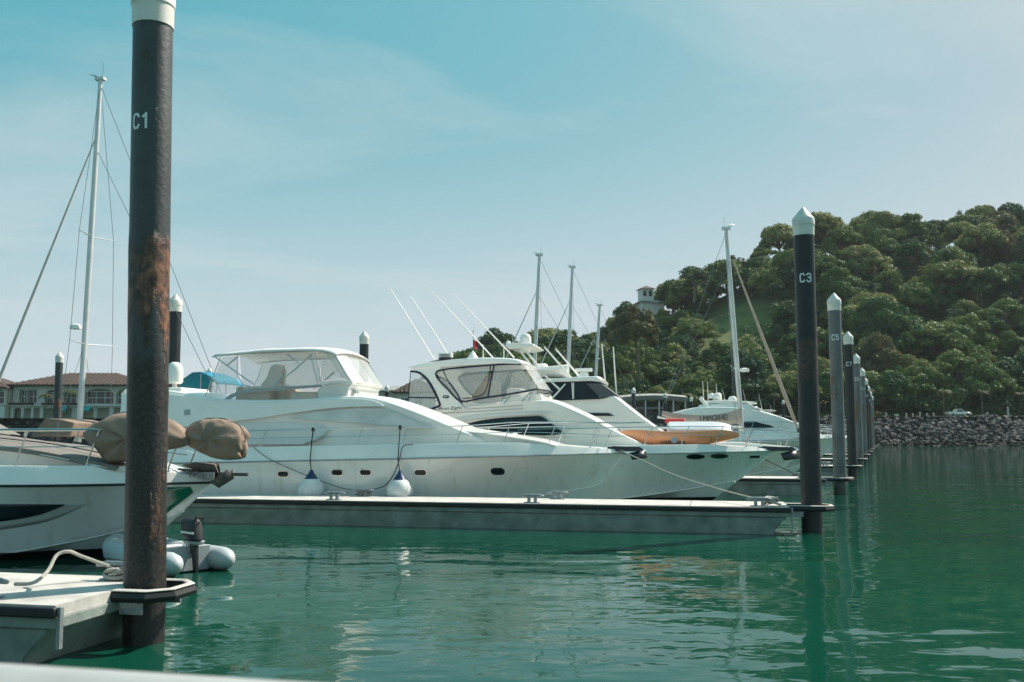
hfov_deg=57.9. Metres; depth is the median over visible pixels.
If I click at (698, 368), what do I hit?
broadleaf tree
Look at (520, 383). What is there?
broadleaf tree
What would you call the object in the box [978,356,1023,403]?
broadleaf tree
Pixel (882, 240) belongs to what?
broadleaf tree
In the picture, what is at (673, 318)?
broadleaf tree
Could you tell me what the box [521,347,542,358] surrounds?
broadleaf tree
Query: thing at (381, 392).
shore shed
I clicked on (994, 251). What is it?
broadleaf tree
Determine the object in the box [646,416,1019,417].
road
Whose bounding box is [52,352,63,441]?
mooring pile
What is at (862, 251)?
broadleaf tree
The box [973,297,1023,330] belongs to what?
broadleaf tree
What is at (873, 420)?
mooring pile
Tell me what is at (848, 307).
broadleaf tree
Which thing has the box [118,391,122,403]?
window
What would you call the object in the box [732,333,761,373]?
broadleaf tree
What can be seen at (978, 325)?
broadleaf tree
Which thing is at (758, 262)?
broadleaf tree
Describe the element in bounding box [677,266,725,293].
broadleaf tree
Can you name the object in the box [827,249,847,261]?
broadleaf tree
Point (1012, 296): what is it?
broadleaf tree
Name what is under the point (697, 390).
broadleaf tree
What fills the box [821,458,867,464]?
finger dock
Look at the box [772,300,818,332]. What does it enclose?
broadleaf tree
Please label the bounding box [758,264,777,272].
broadleaf tree
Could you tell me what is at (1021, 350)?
broadleaf tree
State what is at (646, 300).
hill house
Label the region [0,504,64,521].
hull window
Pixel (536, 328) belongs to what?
sailing yacht
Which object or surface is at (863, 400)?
mooring pile
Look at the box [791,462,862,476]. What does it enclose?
finger dock
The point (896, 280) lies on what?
broadleaf tree
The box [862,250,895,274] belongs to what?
broadleaf tree
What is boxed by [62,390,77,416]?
palm tree
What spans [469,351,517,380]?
umbrella tree
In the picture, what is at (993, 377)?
broadleaf tree
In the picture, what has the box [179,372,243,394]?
boat canopy
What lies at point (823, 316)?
broadleaf tree
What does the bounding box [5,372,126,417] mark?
clubhouse
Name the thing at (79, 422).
sailing yacht
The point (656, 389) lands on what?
broadleaf tree
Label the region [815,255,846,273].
broadleaf tree
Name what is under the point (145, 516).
mooring pile
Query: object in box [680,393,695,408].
palm tree
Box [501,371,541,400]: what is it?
broadleaf tree
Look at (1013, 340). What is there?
broadleaf tree
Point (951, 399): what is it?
broadleaf tree
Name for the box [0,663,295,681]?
boat gunwale
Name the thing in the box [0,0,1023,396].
sky
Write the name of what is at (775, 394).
palm tree
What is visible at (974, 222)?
broadleaf tree
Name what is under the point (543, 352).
broadleaf tree
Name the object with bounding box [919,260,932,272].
broadleaf tree
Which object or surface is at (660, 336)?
broadleaf tree
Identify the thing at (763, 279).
broadleaf tree
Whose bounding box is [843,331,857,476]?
mooring pile
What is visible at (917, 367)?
broadleaf tree
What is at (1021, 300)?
broadleaf tree
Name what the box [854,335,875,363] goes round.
broadleaf tree
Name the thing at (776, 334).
broadleaf tree
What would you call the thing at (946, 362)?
broadleaf tree
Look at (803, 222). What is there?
mooring pile
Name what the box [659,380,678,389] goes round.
broadleaf tree
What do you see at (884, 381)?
broadleaf tree
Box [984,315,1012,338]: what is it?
broadleaf tree
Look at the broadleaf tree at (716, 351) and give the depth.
257.98 m
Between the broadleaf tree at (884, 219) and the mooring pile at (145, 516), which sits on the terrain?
the broadleaf tree at (884, 219)
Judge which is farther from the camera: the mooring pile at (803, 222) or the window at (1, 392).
the window at (1, 392)
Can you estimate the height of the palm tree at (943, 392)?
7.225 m
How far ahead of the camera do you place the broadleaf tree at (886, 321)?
245.97 m
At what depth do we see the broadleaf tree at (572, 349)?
290.07 m
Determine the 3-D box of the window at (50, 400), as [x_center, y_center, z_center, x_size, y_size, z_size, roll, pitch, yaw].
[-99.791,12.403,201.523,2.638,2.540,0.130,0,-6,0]
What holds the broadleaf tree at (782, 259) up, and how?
on the terrain
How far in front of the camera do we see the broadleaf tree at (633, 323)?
224.83 m
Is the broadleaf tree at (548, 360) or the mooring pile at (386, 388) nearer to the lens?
the mooring pile at (386, 388)
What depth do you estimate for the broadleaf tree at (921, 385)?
219.11 m
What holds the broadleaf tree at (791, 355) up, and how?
on the terrain
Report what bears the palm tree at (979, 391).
on the terrain
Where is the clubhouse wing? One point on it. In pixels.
(6, 394)
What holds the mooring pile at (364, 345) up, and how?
in the water
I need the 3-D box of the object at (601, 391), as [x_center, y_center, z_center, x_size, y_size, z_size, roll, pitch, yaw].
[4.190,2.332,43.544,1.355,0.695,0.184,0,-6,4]
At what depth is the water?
14.13 m
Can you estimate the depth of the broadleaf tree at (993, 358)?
242.09 m
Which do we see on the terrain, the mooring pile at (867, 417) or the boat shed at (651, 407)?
the boat shed at (651, 407)
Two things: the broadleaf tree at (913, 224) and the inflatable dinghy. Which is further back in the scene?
the broadleaf tree at (913, 224)
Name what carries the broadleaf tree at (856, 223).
on the terrain
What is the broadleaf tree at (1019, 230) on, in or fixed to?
on the terrain
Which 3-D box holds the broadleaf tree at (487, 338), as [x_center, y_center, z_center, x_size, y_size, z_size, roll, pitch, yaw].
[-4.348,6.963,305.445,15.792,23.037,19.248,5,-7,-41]
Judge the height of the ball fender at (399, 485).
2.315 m
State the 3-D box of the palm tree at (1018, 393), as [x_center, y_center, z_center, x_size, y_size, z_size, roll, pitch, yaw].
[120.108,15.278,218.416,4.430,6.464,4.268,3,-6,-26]
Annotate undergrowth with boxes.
[438,230,1023,415]
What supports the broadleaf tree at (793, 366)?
on the terrain
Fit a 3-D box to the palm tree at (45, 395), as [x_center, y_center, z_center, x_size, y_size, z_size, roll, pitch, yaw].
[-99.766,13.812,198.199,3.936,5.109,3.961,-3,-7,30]
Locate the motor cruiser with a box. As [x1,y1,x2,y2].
[0,424,248,558]
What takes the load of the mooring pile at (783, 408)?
in the water
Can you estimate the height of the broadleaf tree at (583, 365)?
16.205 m
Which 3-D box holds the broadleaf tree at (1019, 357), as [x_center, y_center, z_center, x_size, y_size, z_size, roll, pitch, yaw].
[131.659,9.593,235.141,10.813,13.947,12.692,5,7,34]
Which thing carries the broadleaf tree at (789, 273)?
on the terrain
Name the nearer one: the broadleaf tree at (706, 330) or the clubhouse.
the clubhouse
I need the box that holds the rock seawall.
[0,414,1023,445]
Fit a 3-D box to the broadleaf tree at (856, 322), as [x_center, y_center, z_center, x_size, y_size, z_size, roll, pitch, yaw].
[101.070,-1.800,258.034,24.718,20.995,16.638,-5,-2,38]
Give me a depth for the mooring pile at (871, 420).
128.51 m
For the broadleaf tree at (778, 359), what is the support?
on the terrain
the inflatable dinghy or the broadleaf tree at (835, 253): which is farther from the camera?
the broadleaf tree at (835, 253)
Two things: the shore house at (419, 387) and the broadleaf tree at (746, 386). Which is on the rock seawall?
the shore house at (419, 387)
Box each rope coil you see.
[103,567,122,579]
[355,490,372,494]
[764,496,780,505]
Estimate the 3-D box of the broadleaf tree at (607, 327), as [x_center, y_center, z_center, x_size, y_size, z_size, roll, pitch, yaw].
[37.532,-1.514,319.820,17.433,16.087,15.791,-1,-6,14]
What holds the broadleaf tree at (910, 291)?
on the terrain
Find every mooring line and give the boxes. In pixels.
[14,550,111,585]
[254,447,353,489]
[374,444,412,489]
[620,450,750,496]
[765,459,799,477]
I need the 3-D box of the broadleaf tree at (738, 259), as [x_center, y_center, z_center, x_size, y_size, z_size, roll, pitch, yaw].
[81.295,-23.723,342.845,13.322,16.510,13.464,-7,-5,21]
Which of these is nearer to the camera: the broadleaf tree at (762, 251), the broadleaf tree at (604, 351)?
the broadleaf tree at (604, 351)
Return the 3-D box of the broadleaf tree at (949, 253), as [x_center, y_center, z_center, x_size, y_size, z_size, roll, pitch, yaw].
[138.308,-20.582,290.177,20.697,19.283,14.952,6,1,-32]
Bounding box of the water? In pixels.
[0,446,1023,681]
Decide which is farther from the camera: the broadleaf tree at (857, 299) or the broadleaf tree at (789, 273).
the broadleaf tree at (789, 273)
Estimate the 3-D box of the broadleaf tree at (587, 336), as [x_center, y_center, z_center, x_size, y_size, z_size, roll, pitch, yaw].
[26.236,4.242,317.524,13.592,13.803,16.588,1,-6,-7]
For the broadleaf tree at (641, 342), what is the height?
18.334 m
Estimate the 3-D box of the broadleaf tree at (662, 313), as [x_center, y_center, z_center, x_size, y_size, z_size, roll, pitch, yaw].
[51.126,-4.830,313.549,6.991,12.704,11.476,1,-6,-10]
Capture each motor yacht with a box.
[120,347,647,498]
[391,287,799,500]
[504,334,799,475]
[667,423,845,456]
[673,381,830,446]
[722,389,846,453]
[743,391,846,445]
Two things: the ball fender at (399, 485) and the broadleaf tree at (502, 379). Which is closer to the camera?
the ball fender at (399, 485)
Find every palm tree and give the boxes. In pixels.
[38,394,53,416]
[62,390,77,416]
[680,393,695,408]
[700,390,715,400]
[766,393,781,414]
[933,389,952,415]
[971,389,990,414]
[1012,392,1023,412]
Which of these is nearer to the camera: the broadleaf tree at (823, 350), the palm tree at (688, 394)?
the palm tree at (688, 394)
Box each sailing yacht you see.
[0,63,221,444]
[495,252,594,393]
[529,265,638,411]
[576,303,651,421]
[657,224,799,475]
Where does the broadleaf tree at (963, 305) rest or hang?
on the terrain
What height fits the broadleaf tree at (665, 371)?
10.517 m
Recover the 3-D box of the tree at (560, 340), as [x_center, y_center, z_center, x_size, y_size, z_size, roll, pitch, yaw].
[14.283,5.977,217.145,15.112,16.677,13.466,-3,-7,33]
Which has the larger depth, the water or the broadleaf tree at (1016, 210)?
the broadleaf tree at (1016, 210)
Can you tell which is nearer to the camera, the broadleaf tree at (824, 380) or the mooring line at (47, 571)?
the mooring line at (47, 571)
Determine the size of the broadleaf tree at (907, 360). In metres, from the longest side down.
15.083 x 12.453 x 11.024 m
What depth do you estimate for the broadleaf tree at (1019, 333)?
256.41 m
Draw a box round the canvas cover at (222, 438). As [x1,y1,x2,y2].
[185,418,249,459]
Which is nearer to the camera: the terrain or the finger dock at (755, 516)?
the finger dock at (755, 516)
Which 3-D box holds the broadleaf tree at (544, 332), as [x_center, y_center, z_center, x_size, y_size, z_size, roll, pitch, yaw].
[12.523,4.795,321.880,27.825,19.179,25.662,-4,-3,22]
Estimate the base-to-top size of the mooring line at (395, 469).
1.396 m
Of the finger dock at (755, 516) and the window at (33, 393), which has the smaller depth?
the finger dock at (755, 516)
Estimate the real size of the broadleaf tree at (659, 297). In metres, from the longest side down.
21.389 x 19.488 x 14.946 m
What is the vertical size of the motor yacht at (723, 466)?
8.693 m
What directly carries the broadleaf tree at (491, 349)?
on the terrain
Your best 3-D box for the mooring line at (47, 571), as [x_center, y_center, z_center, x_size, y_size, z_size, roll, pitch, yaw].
[-5.436,2.700,11.123,0.341,0.327,1.364,-3,-6,26]
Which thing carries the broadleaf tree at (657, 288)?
on the terrain
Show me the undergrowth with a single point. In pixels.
(927, 400)
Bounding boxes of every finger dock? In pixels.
[0,561,196,664]
[172,488,834,533]
[721,472,854,494]
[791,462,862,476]
[821,454,870,457]
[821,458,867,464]
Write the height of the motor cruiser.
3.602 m
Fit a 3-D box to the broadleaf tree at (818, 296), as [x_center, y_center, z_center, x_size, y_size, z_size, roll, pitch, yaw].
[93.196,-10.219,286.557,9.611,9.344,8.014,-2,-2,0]
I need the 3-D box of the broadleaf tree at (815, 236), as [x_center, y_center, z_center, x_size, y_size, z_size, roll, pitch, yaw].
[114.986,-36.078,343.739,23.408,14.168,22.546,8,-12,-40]
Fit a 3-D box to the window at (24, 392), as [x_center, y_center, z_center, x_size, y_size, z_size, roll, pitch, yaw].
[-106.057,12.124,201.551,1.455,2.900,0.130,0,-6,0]
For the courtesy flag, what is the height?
1.041 m
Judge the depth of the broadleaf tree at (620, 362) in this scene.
239.89 m
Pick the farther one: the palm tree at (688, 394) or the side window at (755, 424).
the palm tree at (688, 394)
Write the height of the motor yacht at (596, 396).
7.916 m
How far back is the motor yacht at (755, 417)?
60.92 m
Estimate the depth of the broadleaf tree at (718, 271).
320.51 m
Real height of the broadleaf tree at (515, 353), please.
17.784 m
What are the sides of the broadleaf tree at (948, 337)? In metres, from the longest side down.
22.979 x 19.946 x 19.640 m
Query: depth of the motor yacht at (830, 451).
91.44 m
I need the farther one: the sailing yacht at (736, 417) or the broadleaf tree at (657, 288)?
the broadleaf tree at (657, 288)
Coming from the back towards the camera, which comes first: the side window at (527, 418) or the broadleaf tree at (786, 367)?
the broadleaf tree at (786, 367)
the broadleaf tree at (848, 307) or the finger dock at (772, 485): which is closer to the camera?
the finger dock at (772, 485)
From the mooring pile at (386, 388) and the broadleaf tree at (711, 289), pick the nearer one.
the mooring pile at (386, 388)
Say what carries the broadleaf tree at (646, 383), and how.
on the terrain
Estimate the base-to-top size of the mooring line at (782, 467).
0.873 m
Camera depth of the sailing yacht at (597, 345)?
90.32 m
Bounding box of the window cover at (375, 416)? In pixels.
[288,408,434,428]
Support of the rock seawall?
on the terrain
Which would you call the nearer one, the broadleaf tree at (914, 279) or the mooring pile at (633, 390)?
the mooring pile at (633, 390)
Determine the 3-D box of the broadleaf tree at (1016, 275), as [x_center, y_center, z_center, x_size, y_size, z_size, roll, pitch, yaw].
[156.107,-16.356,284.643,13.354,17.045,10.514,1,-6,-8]
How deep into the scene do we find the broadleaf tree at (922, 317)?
272.41 m
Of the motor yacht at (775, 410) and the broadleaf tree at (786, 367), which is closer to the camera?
the motor yacht at (775, 410)
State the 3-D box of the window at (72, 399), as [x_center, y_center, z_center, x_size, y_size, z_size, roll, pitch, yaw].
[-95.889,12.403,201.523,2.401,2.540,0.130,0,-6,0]
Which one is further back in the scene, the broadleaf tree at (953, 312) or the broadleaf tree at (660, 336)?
the broadleaf tree at (660, 336)
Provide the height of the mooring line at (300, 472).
1.269 m
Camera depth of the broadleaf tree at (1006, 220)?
326.32 m
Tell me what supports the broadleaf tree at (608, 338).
on the terrain
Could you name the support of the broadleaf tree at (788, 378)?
on the terrain
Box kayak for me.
[617,429,738,443]
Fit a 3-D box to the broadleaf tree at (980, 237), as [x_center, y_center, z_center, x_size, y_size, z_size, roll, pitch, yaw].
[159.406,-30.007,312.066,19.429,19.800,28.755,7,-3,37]
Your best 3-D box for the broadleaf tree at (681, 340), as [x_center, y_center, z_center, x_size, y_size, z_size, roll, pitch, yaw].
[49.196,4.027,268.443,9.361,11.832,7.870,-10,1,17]
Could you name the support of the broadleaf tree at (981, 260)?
on the terrain
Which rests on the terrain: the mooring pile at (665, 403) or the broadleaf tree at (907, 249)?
the broadleaf tree at (907, 249)
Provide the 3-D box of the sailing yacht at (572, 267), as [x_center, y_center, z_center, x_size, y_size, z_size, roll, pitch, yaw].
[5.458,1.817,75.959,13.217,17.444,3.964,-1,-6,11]
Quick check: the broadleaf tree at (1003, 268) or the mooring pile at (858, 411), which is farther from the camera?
the broadleaf tree at (1003, 268)
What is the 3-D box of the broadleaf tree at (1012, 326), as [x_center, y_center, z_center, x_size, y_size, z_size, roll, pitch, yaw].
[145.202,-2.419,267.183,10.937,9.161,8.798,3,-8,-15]
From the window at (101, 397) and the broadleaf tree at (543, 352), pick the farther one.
the broadleaf tree at (543, 352)
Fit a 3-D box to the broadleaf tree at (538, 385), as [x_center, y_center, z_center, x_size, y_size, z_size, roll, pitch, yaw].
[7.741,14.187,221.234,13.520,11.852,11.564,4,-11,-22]
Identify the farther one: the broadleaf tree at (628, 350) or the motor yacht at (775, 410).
the broadleaf tree at (628, 350)
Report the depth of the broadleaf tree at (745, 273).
311.70 m
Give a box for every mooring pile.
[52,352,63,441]
[122,0,175,645]
[169,294,182,386]
[206,368,212,391]
[359,331,368,382]
[384,385,388,396]
[631,387,635,409]
[663,393,666,430]
[689,397,692,407]
[781,400,784,417]
[792,207,822,532]
[827,293,846,493]
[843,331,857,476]
[853,354,863,467]
[860,368,867,461]
[865,378,869,457]
[868,386,871,453]
[870,391,873,451]
[872,396,874,448]
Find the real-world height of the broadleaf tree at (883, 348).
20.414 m
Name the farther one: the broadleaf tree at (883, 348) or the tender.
the broadleaf tree at (883, 348)
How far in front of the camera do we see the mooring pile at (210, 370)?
83.86 m
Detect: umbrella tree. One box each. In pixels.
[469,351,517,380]
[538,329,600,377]
[674,270,714,302]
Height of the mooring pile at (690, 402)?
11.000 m
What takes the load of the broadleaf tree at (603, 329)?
on the terrain
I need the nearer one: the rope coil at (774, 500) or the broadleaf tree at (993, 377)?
the rope coil at (774, 500)
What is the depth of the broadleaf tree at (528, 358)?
260.46 m
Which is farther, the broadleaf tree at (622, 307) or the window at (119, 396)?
the broadleaf tree at (622, 307)
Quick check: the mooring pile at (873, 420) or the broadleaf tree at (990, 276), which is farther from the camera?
the broadleaf tree at (990, 276)
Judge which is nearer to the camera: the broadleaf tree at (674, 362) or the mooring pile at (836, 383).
the mooring pile at (836, 383)
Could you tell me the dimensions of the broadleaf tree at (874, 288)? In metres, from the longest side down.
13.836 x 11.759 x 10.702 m
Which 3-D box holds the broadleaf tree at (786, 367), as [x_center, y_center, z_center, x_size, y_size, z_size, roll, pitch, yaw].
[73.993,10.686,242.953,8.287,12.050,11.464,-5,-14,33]
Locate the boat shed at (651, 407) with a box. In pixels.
[619,393,687,415]
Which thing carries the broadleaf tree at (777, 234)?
on the terrain
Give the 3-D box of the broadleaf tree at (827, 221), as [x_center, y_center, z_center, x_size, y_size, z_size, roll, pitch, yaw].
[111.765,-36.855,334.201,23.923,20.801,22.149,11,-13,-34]
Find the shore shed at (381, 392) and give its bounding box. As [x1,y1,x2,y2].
[378,386,400,397]
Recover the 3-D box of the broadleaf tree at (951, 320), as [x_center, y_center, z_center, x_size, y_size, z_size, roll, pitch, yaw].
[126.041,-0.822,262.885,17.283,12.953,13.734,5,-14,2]
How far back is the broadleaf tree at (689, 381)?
221.61 m
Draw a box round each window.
[0,391,3,403]
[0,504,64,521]
[21,390,26,402]
[29,390,36,402]
[47,392,53,402]
[66,392,75,402]
[87,391,113,403]
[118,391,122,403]
[414,398,422,405]
[469,416,562,435]
[733,421,774,427]
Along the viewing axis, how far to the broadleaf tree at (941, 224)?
338.05 m
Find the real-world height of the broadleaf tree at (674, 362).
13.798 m
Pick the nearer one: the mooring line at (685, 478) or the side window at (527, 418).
the mooring line at (685, 478)
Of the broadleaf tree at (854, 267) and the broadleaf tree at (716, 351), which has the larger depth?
the broadleaf tree at (854, 267)
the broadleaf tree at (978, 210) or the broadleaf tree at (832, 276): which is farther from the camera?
the broadleaf tree at (978, 210)
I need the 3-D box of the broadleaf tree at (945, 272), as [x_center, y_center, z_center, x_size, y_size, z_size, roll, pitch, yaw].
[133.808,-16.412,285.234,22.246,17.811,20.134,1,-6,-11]
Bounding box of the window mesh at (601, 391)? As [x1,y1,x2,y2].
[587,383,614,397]
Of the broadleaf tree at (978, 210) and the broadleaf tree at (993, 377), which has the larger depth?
the broadleaf tree at (978, 210)
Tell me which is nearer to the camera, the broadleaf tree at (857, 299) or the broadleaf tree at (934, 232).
the broadleaf tree at (857, 299)
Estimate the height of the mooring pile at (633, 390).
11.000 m
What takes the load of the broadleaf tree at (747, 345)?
on the terrain
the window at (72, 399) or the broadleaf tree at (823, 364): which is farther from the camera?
the broadleaf tree at (823, 364)
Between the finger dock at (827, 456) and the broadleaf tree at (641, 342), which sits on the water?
the finger dock at (827, 456)
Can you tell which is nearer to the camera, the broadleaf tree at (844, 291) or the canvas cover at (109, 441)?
the canvas cover at (109, 441)
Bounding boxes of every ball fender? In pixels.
[298,427,323,494]
[386,425,412,496]
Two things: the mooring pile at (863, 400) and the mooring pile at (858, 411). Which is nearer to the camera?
the mooring pile at (858, 411)
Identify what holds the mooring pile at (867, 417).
in the water
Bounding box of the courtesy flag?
[473,330,478,350]
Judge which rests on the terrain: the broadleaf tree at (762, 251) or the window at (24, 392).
the broadleaf tree at (762, 251)
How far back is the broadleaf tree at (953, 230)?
327.74 m
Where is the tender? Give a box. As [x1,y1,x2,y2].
[668,422,731,430]
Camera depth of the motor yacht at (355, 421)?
28.81 m
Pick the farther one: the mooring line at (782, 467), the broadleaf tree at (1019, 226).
the broadleaf tree at (1019, 226)
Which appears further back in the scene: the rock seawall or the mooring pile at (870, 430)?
the rock seawall
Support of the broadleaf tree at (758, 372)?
on the terrain
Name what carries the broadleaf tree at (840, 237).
on the terrain
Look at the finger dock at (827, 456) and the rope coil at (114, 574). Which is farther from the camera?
the finger dock at (827, 456)
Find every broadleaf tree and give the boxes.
[420,351,460,379]
[426,349,512,395]
[476,327,517,352]
[476,342,506,353]
[500,342,520,356]
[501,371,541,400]
[501,379,531,392]
[514,356,543,364]
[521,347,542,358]
[525,327,580,354]
[527,377,554,394]
[537,342,552,356]
[539,353,580,373]
[551,342,591,355]
[576,334,599,344]
[580,349,595,367]
[586,343,607,365]
[586,351,643,387]
[590,326,609,341]
[598,340,657,375]
[599,316,619,340]
[599,342,608,348]
[603,329,616,342]
[608,304,661,380]
[612,301,635,316]
[618,370,647,390]
[629,377,651,393]
[637,337,660,363]
[638,323,663,345]
[638,386,671,400]
[643,361,678,383]
[653,308,673,332]
[654,279,701,314]
[654,283,675,308]
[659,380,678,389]
[660,309,691,327]
[660,342,689,373]
[661,352,688,381]
[662,279,723,310]
[663,277,717,310]
[665,317,721,355]
[668,317,683,337]
[669,335,697,355]
[672,369,735,408]
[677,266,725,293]
[683,386,712,404]
[692,340,732,371]
[692,361,709,373]
[702,258,743,300]
[714,349,775,395]
[722,379,772,408]
[729,339,769,378]
[730,254,745,290]
[732,267,759,299]
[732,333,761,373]
[744,256,775,269]
[747,269,785,299]
[749,246,776,258]
[753,223,792,255]
[755,348,788,369]
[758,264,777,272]
[764,325,789,355]
[764,370,822,415]
[772,248,823,276]
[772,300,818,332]
[776,323,825,351]
[779,258,794,286]
[779,345,796,367]
[780,359,796,373]
[780,362,822,389]
[784,238,793,249]
[810,211,858,253]
[814,229,825,246]
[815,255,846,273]
[816,266,868,293]
[816,280,864,310]
[816,294,823,305]
[817,328,854,359]
[818,307,827,328]
[818,356,829,399]
[818,369,844,398]
[819,225,863,253]
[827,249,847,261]
[839,244,880,265]
[841,297,920,341]
[841,303,857,321]
[844,371,896,399]
[845,260,865,284]
[846,291,897,305]
[848,210,878,231]
[853,281,881,293]
[853,331,902,373]
[854,308,931,351]
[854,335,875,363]
[858,210,909,255]
[858,228,898,253]
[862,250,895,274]
[865,369,918,413]
[872,263,904,293]
[873,353,918,371]
[890,237,930,276]
[893,213,935,244]
[895,281,941,314]
[899,241,934,267]
[899,320,991,361]
[901,358,950,398]
[902,372,948,414]
[904,276,920,283]
[910,309,926,323]
[917,259,987,303]
[918,223,945,248]
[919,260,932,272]
[929,348,983,387]
[930,219,948,248]
[930,245,979,267]
[936,220,973,245]
[939,315,985,331]
[940,213,982,233]
[940,306,964,321]
[940,389,962,405]
[948,298,981,319]
[951,266,1009,306]
[953,222,1015,261]
[953,361,1023,412]
[955,312,998,355]
[964,204,996,215]
[969,351,992,367]
[970,218,995,225]
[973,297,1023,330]
[974,254,988,267]
[975,349,997,363]
[976,210,1018,234]
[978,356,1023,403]
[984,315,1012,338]
[986,230,1019,266]
[989,293,1022,313]
[993,263,1010,289]
[994,330,1023,358]
[997,202,1023,225]
[1001,261,1023,295]
[1003,223,1023,234]
[1006,320,1021,331]
[1011,227,1023,238]
[1012,231,1023,256]
[1013,352,1023,368]
[1015,329,1023,347]
[1015,345,1023,363]
[1017,297,1023,303]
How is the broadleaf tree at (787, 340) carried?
on the terrain
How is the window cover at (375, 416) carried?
in the motor yacht at (355, 421)
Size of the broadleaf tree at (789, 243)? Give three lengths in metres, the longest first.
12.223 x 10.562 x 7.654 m
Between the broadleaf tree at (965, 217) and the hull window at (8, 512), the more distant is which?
the broadleaf tree at (965, 217)
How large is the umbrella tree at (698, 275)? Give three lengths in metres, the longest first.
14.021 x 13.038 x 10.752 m
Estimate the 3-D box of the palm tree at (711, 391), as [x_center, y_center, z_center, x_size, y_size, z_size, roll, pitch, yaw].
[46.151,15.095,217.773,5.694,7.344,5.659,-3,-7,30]
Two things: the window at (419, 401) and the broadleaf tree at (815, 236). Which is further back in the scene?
the broadleaf tree at (815, 236)
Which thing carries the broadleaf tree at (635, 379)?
on the terrain
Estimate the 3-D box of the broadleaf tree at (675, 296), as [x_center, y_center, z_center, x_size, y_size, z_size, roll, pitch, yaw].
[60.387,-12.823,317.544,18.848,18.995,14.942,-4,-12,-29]
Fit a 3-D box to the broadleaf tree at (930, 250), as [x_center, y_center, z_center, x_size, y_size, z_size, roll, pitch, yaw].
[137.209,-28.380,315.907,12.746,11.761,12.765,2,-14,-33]
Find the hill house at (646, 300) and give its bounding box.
[633,286,664,322]
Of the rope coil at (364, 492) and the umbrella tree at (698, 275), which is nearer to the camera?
the rope coil at (364, 492)
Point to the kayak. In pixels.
(692, 437)
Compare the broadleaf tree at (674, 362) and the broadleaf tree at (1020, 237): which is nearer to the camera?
the broadleaf tree at (674, 362)
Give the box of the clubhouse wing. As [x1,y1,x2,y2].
[0,378,16,417]
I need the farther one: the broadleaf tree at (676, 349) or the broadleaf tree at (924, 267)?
the broadleaf tree at (924, 267)
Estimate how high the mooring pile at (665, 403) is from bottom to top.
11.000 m
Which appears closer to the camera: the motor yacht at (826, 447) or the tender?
the tender
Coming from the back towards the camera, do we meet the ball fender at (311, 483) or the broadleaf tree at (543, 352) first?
the broadleaf tree at (543, 352)
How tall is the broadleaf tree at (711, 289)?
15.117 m
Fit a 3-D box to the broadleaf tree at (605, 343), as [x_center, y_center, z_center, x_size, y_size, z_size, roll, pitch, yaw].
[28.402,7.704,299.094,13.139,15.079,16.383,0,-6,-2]
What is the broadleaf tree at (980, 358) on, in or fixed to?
on the terrain
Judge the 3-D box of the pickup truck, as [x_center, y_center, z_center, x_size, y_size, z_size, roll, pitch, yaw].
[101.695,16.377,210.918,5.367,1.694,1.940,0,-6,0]
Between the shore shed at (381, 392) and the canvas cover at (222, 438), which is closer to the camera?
the canvas cover at (222, 438)
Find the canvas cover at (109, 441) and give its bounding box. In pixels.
[83,411,188,463]
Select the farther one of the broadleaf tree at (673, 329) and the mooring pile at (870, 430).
the broadleaf tree at (673, 329)
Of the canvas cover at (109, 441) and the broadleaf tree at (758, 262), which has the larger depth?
the broadleaf tree at (758, 262)
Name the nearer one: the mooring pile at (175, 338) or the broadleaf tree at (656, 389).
the mooring pile at (175, 338)
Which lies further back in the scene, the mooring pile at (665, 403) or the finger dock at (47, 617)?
the mooring pile at (665, 403)
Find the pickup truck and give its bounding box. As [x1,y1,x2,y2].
[945,409,971,415]
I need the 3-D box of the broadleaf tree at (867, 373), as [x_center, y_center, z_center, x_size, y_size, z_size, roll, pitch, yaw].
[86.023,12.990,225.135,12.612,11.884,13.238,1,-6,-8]
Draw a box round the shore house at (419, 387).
[392,378,437,408]
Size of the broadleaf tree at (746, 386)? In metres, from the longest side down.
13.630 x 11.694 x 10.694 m
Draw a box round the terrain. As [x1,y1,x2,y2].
[438,250,1023,415]
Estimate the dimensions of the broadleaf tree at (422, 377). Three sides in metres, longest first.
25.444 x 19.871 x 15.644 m
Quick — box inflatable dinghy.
[102,516,234,575]

